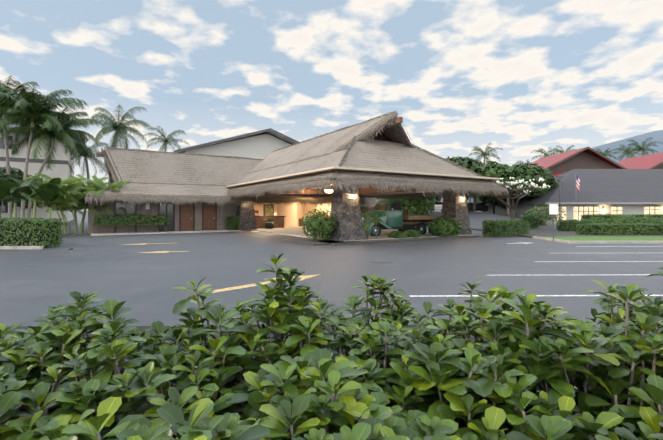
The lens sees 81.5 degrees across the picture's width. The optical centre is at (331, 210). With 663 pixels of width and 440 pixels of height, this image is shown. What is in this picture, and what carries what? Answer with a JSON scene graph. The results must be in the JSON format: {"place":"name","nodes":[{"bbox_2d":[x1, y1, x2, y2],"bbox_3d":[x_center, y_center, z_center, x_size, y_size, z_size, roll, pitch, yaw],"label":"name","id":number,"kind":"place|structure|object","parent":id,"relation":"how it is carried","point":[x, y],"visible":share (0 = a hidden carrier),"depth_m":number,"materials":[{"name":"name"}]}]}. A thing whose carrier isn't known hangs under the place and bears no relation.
{"place":"outdoors","nodes":[
{"label":"outdoors","id":0,"kind":"place"},
{"bbox_2d":[88,199,236,233],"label":"lobby wing walls","id":1,"kind":"structure","parent":0,"point":[186,216],"depth_m":29.14,"materials":[{"name":"grey paint"}]},
{"bbox_2d":[102,148,372,199],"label":"wing roof","id":2,"kind":"structure","parent":1,"relation":"on","point":[135,166],"depth_m":31.41,"materials":[{"name":"brown plant"}]},
{"bbox_2d":[96,152,102,156],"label":"wing roof gable","id":3,"kind":"structure","parent":2,"relation":"attached to","point":[98,154],"depth_m":30.43,"materials":[{"name":"brown wood"}]},
{"bbox_2d":[81,147,376,207],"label":"roof trim","id":4,"kind":"structure","parent":2,"relation":"attached to","point":[148,198],"depth_m":29.54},
{"bbox_2d":[0,211,662,326],"bbox_3d":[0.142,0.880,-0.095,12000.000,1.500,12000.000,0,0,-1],"label":"ground","id":5,"kind":"structure","parent":0,"point":[34,283],"depth_m":10.63,"materials":[{"name":"grey asphalt"}]},
{"bbox_2d":[0,121,85,225],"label":"hotel","id":6,"kind":"structure","parent":5,"relation":"on","point":[63,164],"depth_m":38.74,"materials":[{"name":"grey paint"}]},
{"bbox_2d":[0,175,86,218],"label":"banana plants","id":7,"kind":"object","parent":5,"relation":"on","point":[49,191],"visible":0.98,"depth_m":23.71,"materials":[{"name":"green plant"}]},
{"bbox_2d":[68,218,273,249],"bbox_3d":[6.450,1.124,20.509,30.000,1.012,18.876,0,0,15],"label":"clutter","id":8,"kind":"object","parent":5,"relation":"on","point":[269,224],"visible":0.96,"depth_m":32.30,"materials":[{"name":"brown"}]},
{"bbox_2d":[174,128,298,158],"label":"building","id":9,"kind":"structure","parent":5,"relation":"on","point":[261,144],"depth_m":57.99,"materials":[{"name":"grey"}]},
{"bbox_2d":[0,156,558,217],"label":"trees","id":10,"kind":"object","parent":5,"relation":"on","point":[526,172],"visible":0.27,"depth_m":45.24,"materials":[{"name":"green plant"}]},
{"bbox_2d":[230,201,331,232],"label":"lobby","id":11,"kind":"object","parent":5,"relation":"on","point":[288,216],"visible":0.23,"depth_m":40.93,"materials":[{"name":"beige paint"}]},
{"bbox_2d":[0,253,662,439],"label":"hedge","id":12,"kind":"object","parent":5,"relation":"on","point":[360,408],"depth_m":1.46,"materials":[{"name":"green plant"}]},
{"bbox_2d":[0,214,662,247],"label":"hedges","id":13,"kind":"object","parent":5,"relation":"on","point":[43,232],"visible":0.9,"depth_m":23.96,"materials":[{"name":"green plant"}]},
{"bbox_2d":[0,227,662,248],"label":"kerbs and beds","id":14,"kind":"structure","parent":5,"relation":"on","point":[571,237],"depth_m":21.78,"materials":[{"name":"concrete"}]},
{"bbox_2d":[0,75,662,233],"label":"palms","id":15,"kind":"object","parent":5,"relation":"on","point":[30,112],"visible":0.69,"depth_m":29.21,"materials":[{"name":"green plant"}]},
{"bbox_2d":[236,183,471,240],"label":"piers","id":16,"kind":"structure","parent":5,"relation":"on","point":[345,208],"depth_m":20.34,"materials":[{"name":"stone"}]},
{"bbox_2d":[226,166,498,195],"bbox_3d":[-0.243,-1.720,30.070,12.600,0.660,21.550,0,0,-32],"label":"canopy frame","id":17,"kind":"object","parent":16,"relation":"on","point":[369,191],"visible":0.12,"depth_m":24.60,"materials":[{"name":"brown wood"}]},
{"bbox_2d":[229,113,494,191],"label":"canopy roof","id":18,"kind":"structure","parent":17,"relation":"on","point":[379,154],"depth_m":23.52,"materials":[{"name":"beige wicker"}]},
{"bbox_2d":[349,117,402,141],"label":"roof gable","id":19,"kind":"structure","parent":18,"relation":"attached to","point":[381,136],"depth_m":25.15,"materials":[{"name":"wood"}]},
{"bbox_2d":[227,111,508,201],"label":"roof trim","id":20,"kind":"structure","parent":16,"relation":"on","point":[394,132],"depth_m":22.86,"materials":[{"name":"brown wicker"}]},
{"bbox_2d":[325,184,463,197],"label":"lamps","id":21,"kind":"object","parent":16,"relation":"attached to","point":[331,191],"visible":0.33,"depth_m":21.21,"materials":[{"name":"white glass"}]},
{"bbox_2d":[360,197,381,212],"bbox_3d":[3.528,-0.534,39.962,6.006,2.289,6.019,0,0,-1],"label":"kiosk roof fringe","id":22,"kind":"object","parent":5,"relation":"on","point":[366,208],"visible":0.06,"depth_m":37.37,"materials":[{"name":"grey fabric"}]},
{"bbox_2d":[362,209,380,238],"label":"ti plants","id":23,"kind":"object","parent":5,"relation":"on","point":[376,221],"visible":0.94,"depth_m":20.66,"materials":[{"name":"green plant"}]},
{"bbox_2d":[123,243,662,296],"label":"road markings","id":24,"kind":"object","parent":5,"relation":"on","point":[252,285],"visible":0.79,"depth_m":9.47,"materials":[{"name":"white paint"}]},
{"bbox_2d":[361,200,440,235],"bbox_3d":[4.091,0.483,24.801,6.707,2.287,2.268,0,0,-32],"label":"vintage truck","id":25,"kind":"object","parent":5,"relation":"on","point":[394,214],"visible":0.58,"depth_m":23.90,"materials":[{"name":"teal metal"}]},
{"bbox_2d":[255,176,563,262],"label":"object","id":26,"kind":"object","parent":5,"relation":"on","point":[553,209],"visible":0.69,"depth_m":20.07,"materials":[{"name":"white"}]},
{"bbox_2d":[428,201,441,210],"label":"white parked car","id":27,"kind":"object","parent":5,"relation":"on","point":[438,205],"visible":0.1,"depth_m":65.27,"materials":[{"name":"white paint"}]},
{"bbox_2d":[442,202,487,210],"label":"rock wall","id":28,"kind":"structure","parent":5,"relation":"on","point":[480,207],"depth_m":62.19,"materials":[{"name":"stone"}]},
{"bbox_2d":[301,197,662,240],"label":"shrubs","id":29,"kind":"object","parent":5,"relation":"on","point":[321,227],"visible":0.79,"depth_m":23.41,"materials":[{"name":"green plant"}]},
{"bbox_2d":[481,177,550,219],"bbox_3d":[14.223,-0.513,30.157,5.739,4.289,5.352,0,0,22],"label":"plumeria","id":30,"kind":"object","parent":5,"relation":"on","point":[513,185],"visible":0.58,"depth_m":30.02,"materials":[{"name":"green plant"}]},
{"bbox_2d":[484,169,662,222],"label":"grey roof building","id":31,"kind":"structure","parent":5,"relation":"on","point":[621,191],"depth_m":48.64,"materials":[{"name":"grey metal"}]},
{"bbox_2d":[576,173,579,191],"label":"flag","id":32,"kind":"object","parent":5,"relation":"on","point":[577,182],"visible":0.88,"depth_m":46.33,"materials":[{"name":"multicoloured fabric"}]},
{"bbox_2d":[530,147,626,176],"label":"red roof building","id":33,"kind":"structure","parent":5,"relation":"on","point":[580,158],"depth_m":61.56,"materials":[{"name":"brown metal"}]},
{"bbox_2d":[618,152,662,168],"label":"red roof building","id":34,"kind":"structure","parent":5,"relation":"on","point":[652,161],"depth_m":67.46,"materials":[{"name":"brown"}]},
{"bbox_2d":[0,0,662,210],"label":"sky","id":35,"kind":"structure","parent":0,"point":[519,77],"materials":[{"name":"blue"}]},
{"bbox_2d":[360,197,380,206],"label":"kiosk roof","id":36,"kind":"structure","parent":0,"point":[366,205],"depth_m":38.24,"materials":[{"name":"grey"}]},
{"bbox_2d":[434,130,662,210],"bbox_3d":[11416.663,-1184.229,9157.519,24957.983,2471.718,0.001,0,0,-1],"label":"mountain","id":37,"kind":"structure","parent":0,"point":[653,136],"depth_m":9098.77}
]}

